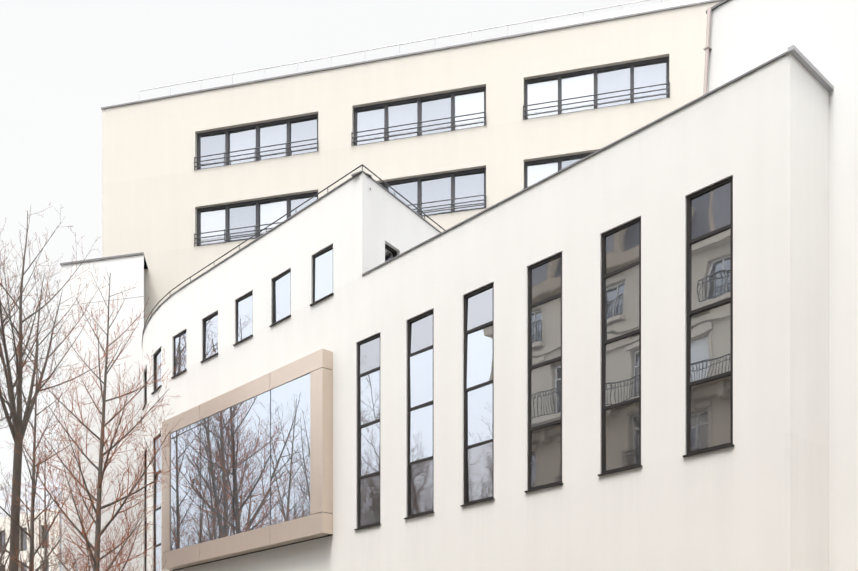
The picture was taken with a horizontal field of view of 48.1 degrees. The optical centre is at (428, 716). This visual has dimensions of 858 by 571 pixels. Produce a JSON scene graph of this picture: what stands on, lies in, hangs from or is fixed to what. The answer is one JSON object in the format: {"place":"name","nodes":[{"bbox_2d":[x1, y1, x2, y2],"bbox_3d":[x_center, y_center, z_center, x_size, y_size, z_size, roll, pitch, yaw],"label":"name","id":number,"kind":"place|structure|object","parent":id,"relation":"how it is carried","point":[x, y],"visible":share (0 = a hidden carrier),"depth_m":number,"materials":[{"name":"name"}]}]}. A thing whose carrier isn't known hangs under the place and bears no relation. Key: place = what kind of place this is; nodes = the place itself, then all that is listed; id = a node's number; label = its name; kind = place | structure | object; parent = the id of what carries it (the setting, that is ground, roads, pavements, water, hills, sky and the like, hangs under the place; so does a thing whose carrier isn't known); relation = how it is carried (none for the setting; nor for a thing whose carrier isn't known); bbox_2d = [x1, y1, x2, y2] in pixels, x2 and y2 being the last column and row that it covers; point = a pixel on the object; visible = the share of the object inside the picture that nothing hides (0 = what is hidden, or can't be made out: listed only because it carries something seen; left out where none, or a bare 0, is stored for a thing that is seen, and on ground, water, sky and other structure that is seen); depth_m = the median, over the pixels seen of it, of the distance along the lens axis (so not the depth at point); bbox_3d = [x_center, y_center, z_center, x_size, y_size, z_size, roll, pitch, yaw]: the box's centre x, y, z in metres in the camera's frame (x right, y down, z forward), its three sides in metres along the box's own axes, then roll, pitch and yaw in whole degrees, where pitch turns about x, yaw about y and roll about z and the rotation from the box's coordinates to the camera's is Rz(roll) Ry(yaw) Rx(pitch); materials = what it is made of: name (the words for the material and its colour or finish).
{"place":"outdoors","nodes":[
{"label":"outdoors","id":0,"kind":"place"},
{"bbox_2d":[0,509,58,570],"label":"building wall","id":1,"kind":"structure","parent":0,"point":[7,527],"depth_m":89.81,"materials":[{"name":"white paint"}]},
{"bbox_2d":[0,525,48,570],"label":"window panes","id":2,"kind":"structure","parent":1,"relation":"in","point":[22,540],"depth_m":90.95,"materials":[{"name":"grey glass"}]},
{"bbox_2d":[2,524,48,570],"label":"distant building wall reveals","id":3,"kind":"object","parent":1,"relation":"attached to","point":[20,545],"visible":0.21,"depth_m":90.66,"materials":[{"name":"white paint"}]},
{"bbox_2d":[0,477,61,570],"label":"distant building roof","id":4,"kind":"structure","parent":1,"relation":"on","point":[2,503],"depth_m":91.29,"materials":[{"name":"white"}]},
{"bbox_2d":[0,0,676,506],"label":"sky","id":5,"kind":"structure","parent":0,"point":[62,61],"materials":[{"name":"white"}]},
{"bbox_2d":[102,1,720,324],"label":"tower wall","id":6,"kind":"structure","parent":0,"point":[157,189],"depth_m":37.31,"materials":[{"name":"beige paint"}]},
{"bbox_2d":[101,0,722,109],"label":"tower coping","id":7,"kind":"object","parent":6,"relation":"on","point":[453,46],"visible":0.29,"depth_m":36.67,"materials":[{"name":"grey metal"}]},
{"bbox_2d":[195,54,668,246],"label":"tower wall reveals","id":8,"kind":"object","parent":6,"relation":"attached to","point":[441,92],"visible":0.1,"depth_m":36.97,"materials":[{"name":"beige paint"}]},
{"bbox_2d":[197,56,668,245],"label":"window frames","id":9,"kind":"structure","parent":6,"relation":"in","point":[418,100],"depth_m":36.89,"materials":[{"name":"black metal"}]},
{"bbox_2d":[229,61,665,215],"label":"window glass","id":10,"kind":"object","parent":9,"relation":"in","point":[607,81],"depth_m":37.22,"materials":[{"name":"glass"}]},
{"bbox_2d":[703,7,711,94],"bbox_3d":[5.713,-13.012,19.835,0.120,3.125,0.260,0,0,-43],"label":"copper downpipe","id":11,"kind":"object","parent":6,"relation":"attached to","point":[707,48],"visible":0.58,"depth_m":19.77,"materials":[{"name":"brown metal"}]},
{"bbox_2d":[194,82,669,246],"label":"window railings","id":12,"kind":"object","parent":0,"point":[417,132],"visible":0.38,"depth_m":36.61,"materials":[{"name":"black metal"}]},
{"bbox_2d":[534,0,708,30],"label":"roof railing","id":13,"kind":"object","parent":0,"point":[612,14],"visible":0.09,"depth_m":37.38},
{"bbox_2d":[708,0,857,570],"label":"wall","id":14,"kind":"structure","parent":0,"point":[821,36],"depth_m":17.93,"materials":[{"name":"white paint"}]},
{"bbox_2d":[706,0,728,13],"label":"roof coping","id":15,"kind":"object","parent":14,"relation":"on","point":[718,4],"visible":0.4,"depth_m":19.67,"materials":[{"name":"grey metal"}]},
{"bbox_2d":[790,53,828,570],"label":"wall","id":16,"kind":"structure","parent":0,"point":[809,321],"depth_m":17.48,"materials":[{"name":"white paint"}]},
{"bbox_2d":[788,45,833,91],"bbox_3d":[6.944,-11.754,17.454,1.610,0.075,0.110,0,0,-43],"label":"coping","id":17,"kind":"object","parent":16,"relation":"on","point":[810,68],"visible":0.86,"depth_m":17.39,"materials":[{"name":"grey metal"}]},
{"bbox_3d":[0.985,-12.802,34.852,16.201,2.760,33.381,0,0,-43],"label":"building","id":18,"kind":"object","parent":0,"visible":0},
{"bbox_2d":[362,172,438,273],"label":"wall","id":19,"kind":"structure","parent":18,"relation":"on","point":[393,221],"depth_m":26.36,"materials":[{"name":"white paint"}]},
{"bbox_2d":[385,244,396,256],"bbox_3d":[-1.121,-12.577,26.787,0.720,1.050,0.060,0,0,-57],"label":"window frame","id":20,"kind":"object","parent":19,"relation":"in","point":[391,249],"visible":0.25,"depth_m":26.90,"materials":[{"name":"black metal"}]},
{"bbox_2d":[385,247,393,261],"bbox_3d":[-1.130,-12.577,26.792,0.621,0.950,0.012,0,0,-59],"label":"window pane","id":21,"kind":"structure","parent":20,"relation":"in","point":[389,254],"depth_m":26.80,"materials":[{"name":"black glass"}]},
{"bbox_2d":[385,240,399,254],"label":"building wall reveals","id":22,"kind":"object","parent":19,"relation":"attached to","point":[393,247],"visible":0.25,"depth_m":26.83,"materials":[{"name":"grey paint"}]},
{"label":"ground","id":23,"kind":"structure","parent":0,"visible":0},
{"bbox_2d":[19,435,61,570],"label":"tree limbs","id":24,"kind":"object","parent":23,"relation":"on","point":[45,522],"visible":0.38,"depth_m":42.39,"materials":[{"name":"brown plant"}]},
{"bbox_2d":[62,255,143,570],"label":"white wall","id":25,"kind":"structure","parent":23,"relation":"on","point":[125,272],"depth_m":38.80,"materials":[{"name":"white paint"}]},
{"bbox_2d":[60,252,147,305],"bbox_3d":[-13.848,-17.827,42.904,3.511,2.110,9.810,0,0,-9],"label":"roof coping","id":26,"kind":"object","parent":25,"relation":"on","point":[110,257],"visible":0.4,"depth_m":38.82,"materials":[{"name":"grey metal"}]},
{"bbox_2d":[142,53,789,570],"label":"facade wall","id":27,"kind":"structure","parent":23,"relation":"on","point":[666,505],"depth_m":20.64,"materials":[{"name":"white paint"}]},
{"bbox_2d":[162,348,332,570],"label":"bay window frame","id":28,"kind":"object","parent":27,"relation":"attached to","point":[317,522],"visible":0.85,"depth_m":27.67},
{"bbox_2d":[171,367,332,570],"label":"bay window","id":29,"kind":"structure","parent":28,"relation":"in","point":[290,450],"depth_m":29.12,"materials":[{"name":"clear glass"}]},
{"bbox_2d":[142,176,733,570],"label":"window frames","id":30,"kind":"structure","parent":27,"relation":"attached to","point":[689,242],"depth_m":21.30,"materials":[{"name":"black metal"}]},
{"bbox_2d":[145,228,730,570],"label":"facade glass","id":31,"kind":"object","parent":30,"relation":"attached to","point":[710,342],"visible":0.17,"depth_m":21.17,"materials":[{"name":"clear glass"}]},
{"bbox_2d":[360,181,730,525],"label":"window panes","id":32,"kind":"structure","parent":30,"relation":"attached to","point":[710,413],"depth_m":20.85,"materials":[{"name":"grey"}]},
{"bbox_2d":[143,175,732,569],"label":"window reveals","id":33,"kind":"object","parent":27,"relation":"attached to","point":[406,364],"visible":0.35,"depth_m":22.86,"materials":[{"name":"white paint"}]},
{"bbox_2d":[142,51,787,341],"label":"building copings","id":34,"kind":"object","parent":27,"relation":"on","point":[620,139],"visible":0.27,"depth_m":22.71,"materials":[{"name":"grey metal"}]},
{"bbox_2d":[142,164,444,334],"bbox_3d":[-4.012,-14.604,38.479,14.573,0.175,21.874,0,0,-43],"label":"roof railing","id":35,"kind":"object","parent":34,"relation":"on","point":[362,165],"visible":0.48,"depth_m":28.18,"materials":[{"name":"grey metal"}]},
{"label":"tower","id":36,"kind":"object","parent":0,"visible":0},
{"bbox_2d":[200,73,593,244],"bbox_3d":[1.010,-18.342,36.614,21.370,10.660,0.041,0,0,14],"label":"window panes","id":37,"kind":"structure","parent":36,"relation":"attached to","point":[466,185],"depth_m":36.95,"materials":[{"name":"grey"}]},
{"bbox_2d":[139,0,661,100],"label":"roof railing","id":38,"kind":"object","parent":36,"relation":"attached to","point":[399,45],"visible":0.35,"depth_m":37.84,"materials":[{"name":"grey metal"}]},
{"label":"pavement","id":39,"kind":"structure","parent":0,"visible":0},
{"bbox_2d":[0,486,34,570],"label":"tree limbs","id":40,"kind":"object","parent":39,"relation":"on","point":[1,556],"visible":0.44,"depth_m":37.91,"materials":[{"name":"brown plant"}]},
{"bbox_2d":[0,255,48,428],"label":"forked tree limbs","id":41,"kind":"object","parent":39,"relation":"on","point":[17,406],"visible":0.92,"depth_m":33.50,"materials":[{"name":"brown plant"}]},
{"bbox_2d":[0,334,90,570],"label":"tree limbs","id":42,"kind":"object","parent":39,"relation":"on","point":[31,555],"visible":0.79,"depth_m":33.75,"materials":[{"name":"brown plant"}]},
{"bbox_2d":[0,203,119,570],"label":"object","id":43,"kind":"object","parent":39,"relation":"on","point":[11,403],"visible":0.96,"depth_m":35.07,"materials":[{"name":"brown plant"}]},
{"bbox_2d":[1,266,180,570],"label":"tree limbs","id":44,"kind":"object","parent":39,"relation":"on","point":[95,558],"visible":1,"depth_m":30.42,"materials":[{"name":"brown plant"}]}
]}

